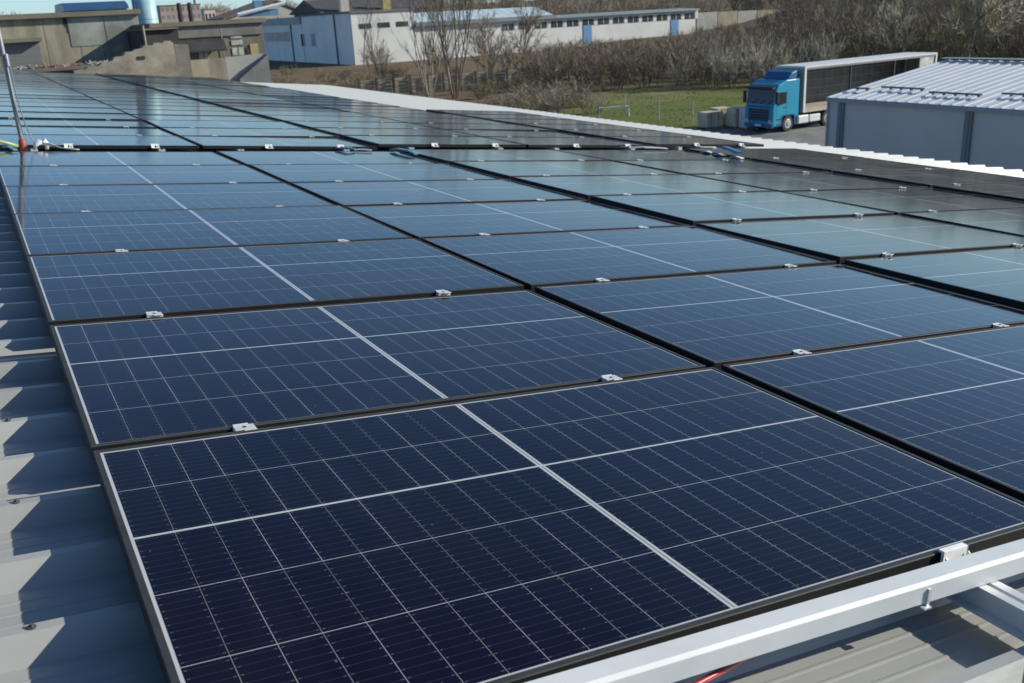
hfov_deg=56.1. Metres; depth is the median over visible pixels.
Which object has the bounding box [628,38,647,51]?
bare bush
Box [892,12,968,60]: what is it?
bare bush
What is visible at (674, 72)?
blossom bush
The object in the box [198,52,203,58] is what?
window
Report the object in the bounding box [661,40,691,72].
bare bush
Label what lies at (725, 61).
bare bush
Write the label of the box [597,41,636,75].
bare bush
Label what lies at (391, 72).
scrub bush
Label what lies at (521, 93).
scrub bush
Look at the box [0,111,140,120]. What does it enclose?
solar panel
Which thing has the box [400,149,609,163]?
solar panel
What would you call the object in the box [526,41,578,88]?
bare bush
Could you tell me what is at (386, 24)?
window
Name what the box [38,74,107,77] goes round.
solar panel
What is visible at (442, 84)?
plank fence
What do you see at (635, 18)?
window
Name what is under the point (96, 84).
solar panel
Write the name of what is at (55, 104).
solar panel
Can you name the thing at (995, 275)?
solar panel
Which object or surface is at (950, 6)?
bare tree
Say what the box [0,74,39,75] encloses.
solar panel
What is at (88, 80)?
solar panel
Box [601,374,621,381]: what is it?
panel clamp
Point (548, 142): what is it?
solar panel
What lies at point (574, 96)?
scrub bush
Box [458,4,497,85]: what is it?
bare tree
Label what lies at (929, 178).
solar panel
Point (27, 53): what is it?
roller door
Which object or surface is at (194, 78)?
solar panel
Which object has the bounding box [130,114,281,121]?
solar panel
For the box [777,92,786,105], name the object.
side window
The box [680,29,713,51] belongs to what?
bare bush
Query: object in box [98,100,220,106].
solar panel
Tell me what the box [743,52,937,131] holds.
lorry
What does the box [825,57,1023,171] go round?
storage hall
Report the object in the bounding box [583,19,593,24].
window
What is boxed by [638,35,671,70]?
bare bush
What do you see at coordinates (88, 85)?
solar panel
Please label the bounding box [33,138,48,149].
cable joint
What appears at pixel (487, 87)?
scrub bush
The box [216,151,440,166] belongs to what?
solar panel
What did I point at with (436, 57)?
bare bush
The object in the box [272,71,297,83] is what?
scrub bush
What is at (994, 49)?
bare bush
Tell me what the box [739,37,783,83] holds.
blossom bush
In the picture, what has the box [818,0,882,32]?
bare bush
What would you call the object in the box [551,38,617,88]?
bare bush
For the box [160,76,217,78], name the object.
solar panel
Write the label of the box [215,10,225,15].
house
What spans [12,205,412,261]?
solar panel
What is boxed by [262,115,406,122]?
solar panel
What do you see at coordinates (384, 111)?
solar panel
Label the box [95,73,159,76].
solar panel
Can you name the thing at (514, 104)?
scrub bush
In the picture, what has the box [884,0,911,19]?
bare tree
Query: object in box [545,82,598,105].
scrub bush
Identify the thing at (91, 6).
blue roofed hall
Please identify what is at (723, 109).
crate
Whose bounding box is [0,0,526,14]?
sky
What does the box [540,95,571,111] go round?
scrub bush
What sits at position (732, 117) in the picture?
crate
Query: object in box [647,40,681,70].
bare bush
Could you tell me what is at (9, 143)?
cable
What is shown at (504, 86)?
scrub bush
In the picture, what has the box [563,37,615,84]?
bare bush
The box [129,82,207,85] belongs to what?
solar panel
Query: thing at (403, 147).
mounting rail
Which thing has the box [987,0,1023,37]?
bare tree
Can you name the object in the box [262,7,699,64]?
white factory
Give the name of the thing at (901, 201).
solar panel
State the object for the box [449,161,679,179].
solar panel
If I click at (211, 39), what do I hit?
concrete workshop
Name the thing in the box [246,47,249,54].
doorway
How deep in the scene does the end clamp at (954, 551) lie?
1.86 m
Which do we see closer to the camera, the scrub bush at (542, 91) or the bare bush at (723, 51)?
the scrub bush at (542, 91)
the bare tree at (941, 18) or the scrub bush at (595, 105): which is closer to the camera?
the scrub bush at (595, 105)
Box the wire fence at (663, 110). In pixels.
[624,94,692,124]
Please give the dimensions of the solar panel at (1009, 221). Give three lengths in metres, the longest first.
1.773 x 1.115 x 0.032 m
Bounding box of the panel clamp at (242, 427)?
[232,423,256,431]
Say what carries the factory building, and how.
on the yard at (811, 133)
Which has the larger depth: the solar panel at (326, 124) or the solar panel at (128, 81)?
the solar panel at (128, 81)
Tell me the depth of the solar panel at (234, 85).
25.29 m
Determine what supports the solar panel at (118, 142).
on the mounting rail at (157, 150)
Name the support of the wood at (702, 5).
on the ground at (303, 72)
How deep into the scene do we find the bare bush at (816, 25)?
120.72 m
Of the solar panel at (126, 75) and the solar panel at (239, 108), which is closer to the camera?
the solar panel at (239, 108)
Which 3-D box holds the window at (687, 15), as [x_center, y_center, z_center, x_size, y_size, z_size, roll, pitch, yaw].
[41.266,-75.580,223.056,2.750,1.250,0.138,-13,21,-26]
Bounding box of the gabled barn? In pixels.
[206,0,295,20]
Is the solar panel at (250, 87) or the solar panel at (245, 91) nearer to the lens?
the solar panel at (245, 91)
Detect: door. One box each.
[4,42,42,66]
[583,25,591,44]
[671,20,678,34]
[906,56,934,71]
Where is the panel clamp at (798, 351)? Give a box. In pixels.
[792,349,810,354]
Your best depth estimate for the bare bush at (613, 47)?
133.27 m
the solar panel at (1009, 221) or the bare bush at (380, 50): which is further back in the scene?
the bare bush at (380, 50)
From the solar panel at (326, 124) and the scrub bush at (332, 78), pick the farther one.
the scrub bush at (332, 78)
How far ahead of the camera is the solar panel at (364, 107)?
17.51 m
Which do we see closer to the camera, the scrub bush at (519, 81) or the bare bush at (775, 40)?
the scrub bush at (519, 81)
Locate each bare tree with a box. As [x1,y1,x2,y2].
[349,0,376,66]
[355,3,384,79]
[379,0,457,97]
[417,0,478,98]
[422,0,476,91]
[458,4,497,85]
[471,15,502,69]
[506,0,550,67]
[766,0,820,62]
[773,1,807,58]
[792,0,818,27]
[801,0,845,56]
[820,0,864,58]
[835,3,872,54]
[858,0,886,31]
[879,0,926,28]
[883,4,913,42]
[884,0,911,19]
[910,0,952,21]
[913,1,942,27]
[915,0,962,51]
[939,0,987,44]
[940,0,963,13]
[954,1,993,59]
[957,0,989,59]
[968,3,1002,56]
[975,0,1010,48]
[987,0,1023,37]
[993,3,1023,57]
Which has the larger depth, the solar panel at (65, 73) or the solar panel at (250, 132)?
the solar panel at (65, 73)
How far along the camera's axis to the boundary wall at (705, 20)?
229.72 m
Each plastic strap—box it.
[2,145,17,150]
[335,147,354,149]
[390,148,418,154]
[716,146,741,153]
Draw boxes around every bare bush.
[355,42,379,69]
[364,39,396,77]
[418,27,462,74]
[468,30,513,71]
[489,24,538,75]
[504,39,565,85]
[516,38,564,75]
[518,42,548,64]
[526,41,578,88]
[528,46,570,82]
[543,37,577,71]
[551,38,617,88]
[556,37,592,75]
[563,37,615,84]
[563,38,602,78]
[563,48,605,83]
[580,43,646,89]
[593,41,629,71]
[596,37,632,52]
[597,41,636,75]
[600,37,653,84]
[605,40,638,82]
[611,44,666,88]
[615,39,641,57]
[617,35,637,47]
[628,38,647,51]
[630,41,672,81]
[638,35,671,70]
[639,44,677,78]
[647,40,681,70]
[648,26,717,81]
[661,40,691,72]
[667,31,701,61]
[667,32,683,48]
[673,31,740,85]
[676,25,730,76]
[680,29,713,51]
[683,37,747,82]
[688,31,732,73]
[697,27,746,54]
[698,33,749,80]
[699,24,751,66]
[711,22,724,33]
[721,23,739,34]
[723,25,743,42]
[724,26,757,40]
[728,29,776,77]
[734,25,794,81]
[738,30,783,68]
[738,30,785,74]
[753,14,767,25]
[756,7,828,64]
[764,28,790,58]
[768,0,818,23]
[773,21,831,63]
[781,18,849,64]
[783,5,847,56]
[785,3,870,59]
[796,25,875,60]
[814,3,890,57]
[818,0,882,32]
[829,5,922,56]
[836,0,951,55]
[846,0,892,26]
[869,16,933,51]
[886,0,949,22]
[887,0,939,47]
[890,13,972,61]
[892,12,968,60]
[895,1,1021,61]
[903,0,952,17]
[907,5,972,59]
[912,14,964,60]
[928,3,987,55]
[938,1,1023,56]
[960,11,1023,60]
[983,5,1023,60]
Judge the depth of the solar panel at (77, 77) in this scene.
26.32 m
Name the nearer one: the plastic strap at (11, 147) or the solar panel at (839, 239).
the solar panel at (839, 239)
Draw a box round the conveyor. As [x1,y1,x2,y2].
[237,0,285,16]
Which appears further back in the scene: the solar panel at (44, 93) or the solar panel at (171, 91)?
the solar panel at (171, 91)
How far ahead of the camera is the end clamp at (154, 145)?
8.97 m
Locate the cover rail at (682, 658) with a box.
[525,538,1023,682]
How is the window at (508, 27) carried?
in the white factory
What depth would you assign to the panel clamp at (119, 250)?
4.23 m
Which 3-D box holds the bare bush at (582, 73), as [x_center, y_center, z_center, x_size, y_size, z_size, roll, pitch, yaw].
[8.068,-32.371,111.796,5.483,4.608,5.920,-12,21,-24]
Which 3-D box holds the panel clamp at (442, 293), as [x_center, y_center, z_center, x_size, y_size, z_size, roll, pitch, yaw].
[-0.269,-0.181,3.766,0.052,0.036,0.042,-6,18,-29]
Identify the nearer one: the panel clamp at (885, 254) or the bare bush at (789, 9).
the panel clamp at (885, 254)
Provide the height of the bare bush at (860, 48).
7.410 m
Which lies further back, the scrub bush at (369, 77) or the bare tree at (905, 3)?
the scrub bush at (369, 77)
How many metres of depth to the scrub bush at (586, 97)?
85.09 m
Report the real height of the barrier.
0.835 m
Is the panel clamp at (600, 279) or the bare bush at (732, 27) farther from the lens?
the bare bush at (732, 27)
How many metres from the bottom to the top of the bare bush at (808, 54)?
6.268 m
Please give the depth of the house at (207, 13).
391.30 m
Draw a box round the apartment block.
[156,3,201,22]
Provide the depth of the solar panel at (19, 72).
27.62 m
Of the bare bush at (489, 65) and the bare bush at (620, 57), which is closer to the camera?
the bare bush at (620, 57)
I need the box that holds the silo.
[131,0,158,28]
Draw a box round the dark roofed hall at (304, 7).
[289,0,443,16]
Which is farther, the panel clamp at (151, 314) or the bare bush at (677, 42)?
the bare bush at (677, 42)
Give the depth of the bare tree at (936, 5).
122.43 m
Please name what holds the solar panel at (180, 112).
on the mounting rail at (234, 149)
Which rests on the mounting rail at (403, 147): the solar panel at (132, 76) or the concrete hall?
the solar panel at (132, 76)
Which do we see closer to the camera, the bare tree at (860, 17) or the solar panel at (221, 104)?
the solar panel at (221, 104)
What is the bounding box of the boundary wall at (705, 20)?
[696,9,781,31]
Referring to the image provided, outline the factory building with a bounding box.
[0,82,1023,682]
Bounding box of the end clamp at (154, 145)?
[151,144,159,147]
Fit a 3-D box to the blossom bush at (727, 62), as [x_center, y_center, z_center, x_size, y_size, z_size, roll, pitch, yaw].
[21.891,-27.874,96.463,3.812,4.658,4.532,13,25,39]
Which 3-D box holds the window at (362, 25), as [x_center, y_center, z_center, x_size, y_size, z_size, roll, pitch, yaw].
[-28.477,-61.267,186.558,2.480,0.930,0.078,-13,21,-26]
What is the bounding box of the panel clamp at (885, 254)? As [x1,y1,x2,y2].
[881,252,893,256]
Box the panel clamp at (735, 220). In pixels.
[731,218,741,221]
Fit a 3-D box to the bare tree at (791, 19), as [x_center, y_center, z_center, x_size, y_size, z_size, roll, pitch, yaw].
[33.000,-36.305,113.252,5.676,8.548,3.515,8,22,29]
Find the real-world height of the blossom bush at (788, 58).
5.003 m
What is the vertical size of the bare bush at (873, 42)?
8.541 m
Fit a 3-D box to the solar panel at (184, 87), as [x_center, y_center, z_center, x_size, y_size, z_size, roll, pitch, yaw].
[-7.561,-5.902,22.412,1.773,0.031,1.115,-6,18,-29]
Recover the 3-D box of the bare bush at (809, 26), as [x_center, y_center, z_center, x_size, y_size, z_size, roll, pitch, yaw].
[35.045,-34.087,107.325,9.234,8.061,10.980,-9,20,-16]
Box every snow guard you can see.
[851,87,869,90]
[881,86,924,90]
[929,91,981,96]
[1001,92,1023,96]
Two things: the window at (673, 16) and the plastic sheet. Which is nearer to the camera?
the plastic sheet
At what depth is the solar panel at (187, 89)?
21.42 m
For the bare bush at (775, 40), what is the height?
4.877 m
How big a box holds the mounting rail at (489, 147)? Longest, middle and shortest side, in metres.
24.197 x 0.101 x 0.051 m
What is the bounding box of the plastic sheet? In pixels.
[631,146,667,148]
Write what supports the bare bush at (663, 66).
on the ground at (303, 72)
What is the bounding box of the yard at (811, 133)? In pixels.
[683,121,825,145]
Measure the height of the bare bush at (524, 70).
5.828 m
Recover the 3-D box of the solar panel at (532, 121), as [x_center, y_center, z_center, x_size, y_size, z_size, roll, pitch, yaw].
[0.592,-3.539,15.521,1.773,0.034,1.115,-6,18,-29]
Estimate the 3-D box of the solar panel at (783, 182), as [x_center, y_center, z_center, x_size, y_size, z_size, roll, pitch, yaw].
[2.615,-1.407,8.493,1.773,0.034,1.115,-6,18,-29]
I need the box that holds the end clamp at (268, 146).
[265,144,273,148]
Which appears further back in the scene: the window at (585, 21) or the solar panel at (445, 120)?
the window at (585, 21)
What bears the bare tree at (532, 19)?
on the ground at (303, 72)
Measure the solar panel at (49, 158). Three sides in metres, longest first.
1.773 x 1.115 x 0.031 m
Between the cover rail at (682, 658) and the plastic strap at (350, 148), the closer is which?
the cover rail at (682, 658)
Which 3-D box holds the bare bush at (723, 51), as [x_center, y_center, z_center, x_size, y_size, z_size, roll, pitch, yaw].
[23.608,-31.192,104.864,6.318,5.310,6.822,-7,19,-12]
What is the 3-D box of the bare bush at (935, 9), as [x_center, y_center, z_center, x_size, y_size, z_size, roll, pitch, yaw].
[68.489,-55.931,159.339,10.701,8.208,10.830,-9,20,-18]
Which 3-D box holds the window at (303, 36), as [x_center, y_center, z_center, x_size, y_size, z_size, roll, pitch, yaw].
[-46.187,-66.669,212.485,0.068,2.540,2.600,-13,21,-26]
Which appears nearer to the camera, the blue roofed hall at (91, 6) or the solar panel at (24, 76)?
the solar panel at (24, 76)
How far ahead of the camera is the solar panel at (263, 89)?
23.28 m
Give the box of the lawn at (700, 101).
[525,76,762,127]
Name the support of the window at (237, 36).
in the concrete workshop
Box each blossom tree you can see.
[862,0,923,52]
[943,0,1019,59]
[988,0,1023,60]
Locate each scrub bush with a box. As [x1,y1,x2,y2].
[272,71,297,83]
[279,64,297,77]
[309,67,334,82]
[310,76,339,85]
[327,74,338,83]
[335,68,351,79]
[343,76,367,88]
[346,67,372,81]
[358,71,378,82]
[363,73,389,91]
[371,66,388,77]
[387,65,403,77]
[389,64,410,77]
[445,80,468,94]
[459,78,496,97]
[471,95,493,104]
[472,86,490,98]
[476,80,496,94]
[478,71,501,84]
[482,90,534,109]
[483,92,509,106]
[497,78,509,91]
[500,85,544,110]
[502,71,535,89]
[504,81,546,108]
[508,81,532,93]
[513,71,539,91]
[519,80,566,109]
[522,77,544,91]
[528,86,581,113]
[534,73,554,88]
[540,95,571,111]
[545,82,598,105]
[550,81,594,107]
[567,86,598,106]
[571,91,611,114]
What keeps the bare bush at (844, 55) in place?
on the ground at (303, 72)
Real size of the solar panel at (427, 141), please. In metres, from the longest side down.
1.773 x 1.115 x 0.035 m
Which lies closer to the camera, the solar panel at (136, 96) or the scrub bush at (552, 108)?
the solar panel at (136, 96)
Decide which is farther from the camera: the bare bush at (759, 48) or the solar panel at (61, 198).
the bare bush at (759, 48)
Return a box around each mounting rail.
[149,149,164,151]
[225,149,243,150]
[390,147,413,148]
[476,147,502,148]
[535,148,558,149]
[608,148,634,149]
[654,146,681,149]
[945,581,1023,641]
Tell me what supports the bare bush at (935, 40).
on the ground at (303, 72)
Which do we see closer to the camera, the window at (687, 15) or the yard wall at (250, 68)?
the yard wall at (250, 68)
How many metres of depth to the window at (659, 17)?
219.44 m
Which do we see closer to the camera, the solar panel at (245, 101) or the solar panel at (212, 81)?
the solar panel at (245, 101)
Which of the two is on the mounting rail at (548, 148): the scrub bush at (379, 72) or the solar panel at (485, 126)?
the solar panel at (485, 126)
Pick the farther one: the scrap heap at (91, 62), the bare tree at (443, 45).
the bare tree at (443, 45)
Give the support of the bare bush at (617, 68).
on the ground at (303, 72)
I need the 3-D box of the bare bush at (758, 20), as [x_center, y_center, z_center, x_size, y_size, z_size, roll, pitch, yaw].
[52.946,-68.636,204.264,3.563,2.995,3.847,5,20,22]
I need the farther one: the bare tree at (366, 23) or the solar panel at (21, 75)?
the bare tree at (366, 23)
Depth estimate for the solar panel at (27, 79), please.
22.81 m
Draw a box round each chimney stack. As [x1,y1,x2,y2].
[176,3,183,21]
[187,2,193,20]
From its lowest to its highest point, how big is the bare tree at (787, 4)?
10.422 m
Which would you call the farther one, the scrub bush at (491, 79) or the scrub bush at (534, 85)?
the scrub bush at (491, 79)
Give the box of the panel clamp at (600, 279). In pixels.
[595,278,609,281]
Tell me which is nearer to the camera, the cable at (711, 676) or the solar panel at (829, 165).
the cable at (711, 676)
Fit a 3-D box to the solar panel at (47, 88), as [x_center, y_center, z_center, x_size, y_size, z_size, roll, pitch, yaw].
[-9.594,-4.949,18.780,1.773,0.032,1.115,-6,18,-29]
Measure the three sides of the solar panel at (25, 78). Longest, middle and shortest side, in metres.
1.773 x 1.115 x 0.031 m
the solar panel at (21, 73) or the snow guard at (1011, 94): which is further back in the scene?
the snow guard at (1011, 94)
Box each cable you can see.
[0,140,17,147]
[42,143,79,149]
[692,655,759,682]
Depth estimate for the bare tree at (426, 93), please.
100.63 m
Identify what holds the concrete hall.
on the ground at (303, 72)
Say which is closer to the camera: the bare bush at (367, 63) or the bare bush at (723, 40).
the bare bush at (723, 40)
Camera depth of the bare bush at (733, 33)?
168.04 m
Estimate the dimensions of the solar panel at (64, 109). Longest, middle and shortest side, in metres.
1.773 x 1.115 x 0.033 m
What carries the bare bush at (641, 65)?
on the ground at (303, 72)
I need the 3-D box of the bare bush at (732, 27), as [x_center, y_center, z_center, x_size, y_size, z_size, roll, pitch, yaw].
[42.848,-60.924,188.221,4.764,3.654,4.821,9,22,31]
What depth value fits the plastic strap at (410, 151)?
9.29 m
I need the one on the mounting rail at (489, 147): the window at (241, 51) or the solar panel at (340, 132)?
the solar panel at (340, 132)
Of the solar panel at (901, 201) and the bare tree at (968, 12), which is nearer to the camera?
the solar panel at (901, 201)
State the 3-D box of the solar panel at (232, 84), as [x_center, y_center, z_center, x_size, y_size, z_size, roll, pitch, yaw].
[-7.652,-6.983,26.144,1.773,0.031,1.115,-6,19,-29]
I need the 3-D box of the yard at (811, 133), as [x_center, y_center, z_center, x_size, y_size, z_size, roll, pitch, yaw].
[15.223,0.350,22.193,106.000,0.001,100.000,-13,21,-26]
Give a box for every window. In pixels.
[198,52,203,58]
[204,52,208,58]
[230,35,241,37]
[231,40,242,44]
[232,48,237,54]
[238,47,243,54]
[301,34,305,45]
[311,34,315,45]
[359,23,369,28]
[378,22,389,27]
[396,21,407,26]
[502,24,513,29]
[535,22,546,28]
[551,21,562,26]
[567,20,577,25]
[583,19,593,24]
[598,18,608,24]
[613,17,623,23]
[628,16,637,22]
[643,15,652,21]
[657,14,666,20]
[671,14,680,19]
[685,13,694,18]
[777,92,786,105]
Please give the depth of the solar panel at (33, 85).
19.89 m
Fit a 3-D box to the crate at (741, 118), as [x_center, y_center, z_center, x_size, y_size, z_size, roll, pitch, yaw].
[15.823,-14.961,64.602,0.800,1.360,0.900,-11,20,-21]
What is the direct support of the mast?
on the factory building
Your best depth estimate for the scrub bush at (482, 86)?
98.61 m
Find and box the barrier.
[598,105,629,117]
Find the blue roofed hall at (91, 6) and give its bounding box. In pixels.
[55,1,128,12]
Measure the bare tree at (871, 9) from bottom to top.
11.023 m
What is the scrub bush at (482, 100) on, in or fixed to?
on the ground at (303, 72)
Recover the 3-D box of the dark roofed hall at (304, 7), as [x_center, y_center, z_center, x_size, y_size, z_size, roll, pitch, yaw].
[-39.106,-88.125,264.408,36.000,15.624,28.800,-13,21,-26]
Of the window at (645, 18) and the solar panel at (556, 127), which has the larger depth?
the window at (645, 18)
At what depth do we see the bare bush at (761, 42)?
114.13 m
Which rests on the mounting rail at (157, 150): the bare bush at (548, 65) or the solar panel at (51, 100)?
the solar panel at (51, 100)
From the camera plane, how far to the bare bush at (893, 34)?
104.42 m
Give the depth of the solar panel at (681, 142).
12.48 m
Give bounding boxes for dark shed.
[125,26,179,50]
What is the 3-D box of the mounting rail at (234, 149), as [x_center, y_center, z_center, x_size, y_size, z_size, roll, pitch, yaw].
[-8.496,-5.013,19.423,0.101,0.051,24.197,-6,18,-29]
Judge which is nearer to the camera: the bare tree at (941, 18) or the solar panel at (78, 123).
the solar panel at (78, 123)
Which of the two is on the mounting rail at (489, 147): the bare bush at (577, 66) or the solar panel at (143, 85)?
the solar panel at (143, 85)
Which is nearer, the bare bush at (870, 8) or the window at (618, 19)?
the bare bush at (870, 8)
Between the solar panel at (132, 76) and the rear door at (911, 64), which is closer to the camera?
the solar panel at (132, 76)
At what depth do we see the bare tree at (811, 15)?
131.62 m
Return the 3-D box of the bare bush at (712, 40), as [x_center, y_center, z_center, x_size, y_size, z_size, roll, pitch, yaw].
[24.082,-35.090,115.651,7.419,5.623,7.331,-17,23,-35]
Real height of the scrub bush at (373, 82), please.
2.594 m
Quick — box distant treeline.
[1,0,298,14]
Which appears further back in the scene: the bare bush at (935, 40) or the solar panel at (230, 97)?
the bare bush at (935, 40)
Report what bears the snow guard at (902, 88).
on the storage hall
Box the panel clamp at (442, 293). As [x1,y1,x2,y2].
[435,290,450,295]
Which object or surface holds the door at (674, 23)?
in the white factory
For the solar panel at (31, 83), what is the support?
on the mounting rail at (157, 150)
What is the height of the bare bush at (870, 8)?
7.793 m
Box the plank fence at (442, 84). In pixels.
[357,66,570,93]
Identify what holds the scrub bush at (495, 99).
on the ground at (303, 72)
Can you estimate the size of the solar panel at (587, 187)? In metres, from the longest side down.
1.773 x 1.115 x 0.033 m
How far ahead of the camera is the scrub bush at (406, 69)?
138.94 m
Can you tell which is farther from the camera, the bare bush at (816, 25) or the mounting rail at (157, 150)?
the bare bush at (816, 25)
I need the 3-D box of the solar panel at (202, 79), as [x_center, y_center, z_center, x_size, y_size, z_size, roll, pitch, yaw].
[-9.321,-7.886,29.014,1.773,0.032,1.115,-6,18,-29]
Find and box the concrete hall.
[0,9,140,67]
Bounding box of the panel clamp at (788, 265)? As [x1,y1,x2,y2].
[784,264,796,267]
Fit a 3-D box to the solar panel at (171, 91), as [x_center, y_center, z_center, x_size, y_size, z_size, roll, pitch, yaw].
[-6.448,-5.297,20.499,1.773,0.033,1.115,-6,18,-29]
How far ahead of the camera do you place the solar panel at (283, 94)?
21.28 m
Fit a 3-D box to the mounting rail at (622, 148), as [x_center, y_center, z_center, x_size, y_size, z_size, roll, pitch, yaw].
[-4.412,-5.472,21.652,0.101,0.051,24.197,-6,18,-29]
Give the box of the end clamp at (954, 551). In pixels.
[937,542,970,561]
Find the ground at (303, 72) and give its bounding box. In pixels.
[269,0,1022,127]
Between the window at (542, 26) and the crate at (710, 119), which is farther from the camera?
the window at (542, 26)
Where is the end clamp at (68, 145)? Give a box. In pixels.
[64,143,72,147]
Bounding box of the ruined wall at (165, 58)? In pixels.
[73,41,192,76]
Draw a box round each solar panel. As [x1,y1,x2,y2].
[0,71,34,73]
[0,73,37,74]
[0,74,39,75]
[0,75,43,77]
[0,76,48,79]
[0,78,52,81]
[0,80,55,82]
[0,81,60,84]
[0,83,66,87]
[0,86,71,89]
[0,88,78,92]
[0,91,85,95]
[0,94,94,99]
[0,98,103,103]
[0,101,113,107]
[0,106,126,113]
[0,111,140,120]
[0,118,156,127]
[0,126,174,135]
[0,134,198,148]
[0,151,242,165]
[0,165,282,188]
[3,182,334,219]
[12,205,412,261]
[26,238,523,330]
[33,72,95,74]
[35,73,103,76]
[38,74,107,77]
[40,75,114,79]
[44,77,118,80]
[49,79,127,82]
[49,290,705,459]
[51,80,134,84]
[56,82,138,85]
[61,84,146,87]
[65,86,158,90]
[70,88,166,92]
[76,91,178,95]
[84,94,193,99]
[90,97,204,102]
[92,367,1023,682]
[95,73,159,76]
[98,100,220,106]
[100,75,165,77]
[105,76,169,78]
[107,104,236,110]
[110,77,181,80]
[116,79,186,81]
[118,109,259,116]
[122,80,197,83]
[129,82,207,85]
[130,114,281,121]
[136,83,217,87]
[144,86,228,89]
[144,119,307,128]
[152,87,244,92]
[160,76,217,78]
[160,127,339,137]
[161,90,254,94]
[166,77,223,79]
[170,78,237,81]
[172,92,267,96]
[177,79,243,82]
[180,136,376,149]
[183,95,288,100]
[187,81,248,83]
[193,82,268,86]
[195,98,307,104]
[202,84,273,87]
[209,102,325,107]
[213,86,290,89]
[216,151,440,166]
[223,88,303,91]
[225,106,345,111]
[235,90,322,94]
[242,110,375,116]
[246,92,339,97]
[249,163,504,183]
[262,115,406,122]
[263,95,353,99]
[279,98,374,102]
[285,120,438,128]
[290,179,584,206]
[293,101,399,106]
[312,128,477,137]
[314,105,419,109]
[331,108,444,113]
[343,135,525,146]
[345,200,689,239]
[355,112,480,118]
[382,117,511,123]
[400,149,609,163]
[413,123,555,130]
[421,226,835,291]
[426,109,536,114]
[445,129,599,137]
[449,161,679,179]
[455,114,573,119]
[484,118,611,124]
[487,137,653,147]
[511,174,774,199]
[519,124,656,130]
[535,264,1023,369]
[557,150,747,160]
[558,130,704,137]
[590,191,893,225]
[604,136,763,146]
[615,160,828,174]
[684,148,864,159]
[689,172,927,191]
[696,215,1023,262]
[721,324,1023,501]
[752,158,948,172]
[786,188,1023,214]
[833,169,1023,187]
[844,247,1023,308]
[902,208,1023,236]
[933,183,1023,200]
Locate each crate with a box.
[697,110,722,129]
[709,106,729,126]
[726,107,743,128]
[738,108,755,129]
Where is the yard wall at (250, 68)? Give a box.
[190,53,270,82]
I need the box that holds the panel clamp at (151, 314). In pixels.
[146,311,162,317]
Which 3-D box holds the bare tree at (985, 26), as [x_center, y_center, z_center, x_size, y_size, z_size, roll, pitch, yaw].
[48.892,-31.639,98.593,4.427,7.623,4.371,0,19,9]
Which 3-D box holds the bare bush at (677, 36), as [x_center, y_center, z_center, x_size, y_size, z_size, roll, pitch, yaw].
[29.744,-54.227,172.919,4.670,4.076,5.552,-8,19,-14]
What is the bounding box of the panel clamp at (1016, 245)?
[1012,243,1022,246]
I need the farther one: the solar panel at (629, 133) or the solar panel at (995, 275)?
the solar panel at (629, 133)
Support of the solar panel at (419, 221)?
on the rail
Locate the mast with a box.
[0,30,37,150]
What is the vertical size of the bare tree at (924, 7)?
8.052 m
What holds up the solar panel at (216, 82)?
on the mounting rail at (622, 148)
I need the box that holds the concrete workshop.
[132,18,265,59]
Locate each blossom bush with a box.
[664,52,692,85]
[698,35,745,87]
[714,43,747,86]
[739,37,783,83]
[763,38,808,68]
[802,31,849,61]
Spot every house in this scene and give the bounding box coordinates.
[201,9,215,20]
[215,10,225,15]
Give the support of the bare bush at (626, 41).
on the ground at (303, 72)
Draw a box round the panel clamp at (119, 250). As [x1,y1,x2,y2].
[115,249,127,251]
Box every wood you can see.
[413,0,794,28]
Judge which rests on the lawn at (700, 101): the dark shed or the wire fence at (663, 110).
the wire fence at (663, 110)
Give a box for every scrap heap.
[13,64,37,69]
[30,62,83,68]
[85,59,107,64]
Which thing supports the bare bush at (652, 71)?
on the ground at (303, 72)
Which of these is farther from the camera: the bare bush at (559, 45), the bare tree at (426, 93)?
the bare bush at (559, 45)
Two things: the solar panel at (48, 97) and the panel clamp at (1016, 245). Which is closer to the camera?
the panel clamp at (1016, 245)
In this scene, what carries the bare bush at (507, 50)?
on the ground at (303, 72)
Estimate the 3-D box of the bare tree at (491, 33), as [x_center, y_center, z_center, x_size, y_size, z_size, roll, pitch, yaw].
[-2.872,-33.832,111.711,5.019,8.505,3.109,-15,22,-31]
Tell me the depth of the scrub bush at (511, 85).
100.03 m
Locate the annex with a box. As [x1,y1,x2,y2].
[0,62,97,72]
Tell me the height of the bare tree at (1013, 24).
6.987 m
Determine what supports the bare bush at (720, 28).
on the ground at (303, 72)
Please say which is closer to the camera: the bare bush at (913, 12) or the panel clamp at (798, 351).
the panel clamp at (798, 351)
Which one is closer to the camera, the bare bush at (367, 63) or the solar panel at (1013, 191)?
the solar panel at (1013, 191)
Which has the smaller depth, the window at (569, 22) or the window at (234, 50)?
the window at (234, 50)
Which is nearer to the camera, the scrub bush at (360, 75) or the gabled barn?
the scrub bush at (360, 75)
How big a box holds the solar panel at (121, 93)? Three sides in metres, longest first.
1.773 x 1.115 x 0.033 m
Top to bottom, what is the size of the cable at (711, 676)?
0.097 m
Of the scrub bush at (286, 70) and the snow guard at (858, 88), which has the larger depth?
the scrub bush at (286, 70)
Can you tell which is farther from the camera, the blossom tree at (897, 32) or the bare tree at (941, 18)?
the bare tree at (941, 18)
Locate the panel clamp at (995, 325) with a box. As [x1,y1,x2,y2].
[991,323,1008,327]
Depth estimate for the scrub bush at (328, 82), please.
115.12 m
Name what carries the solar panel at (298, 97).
on the mounting rail at (548, 148)

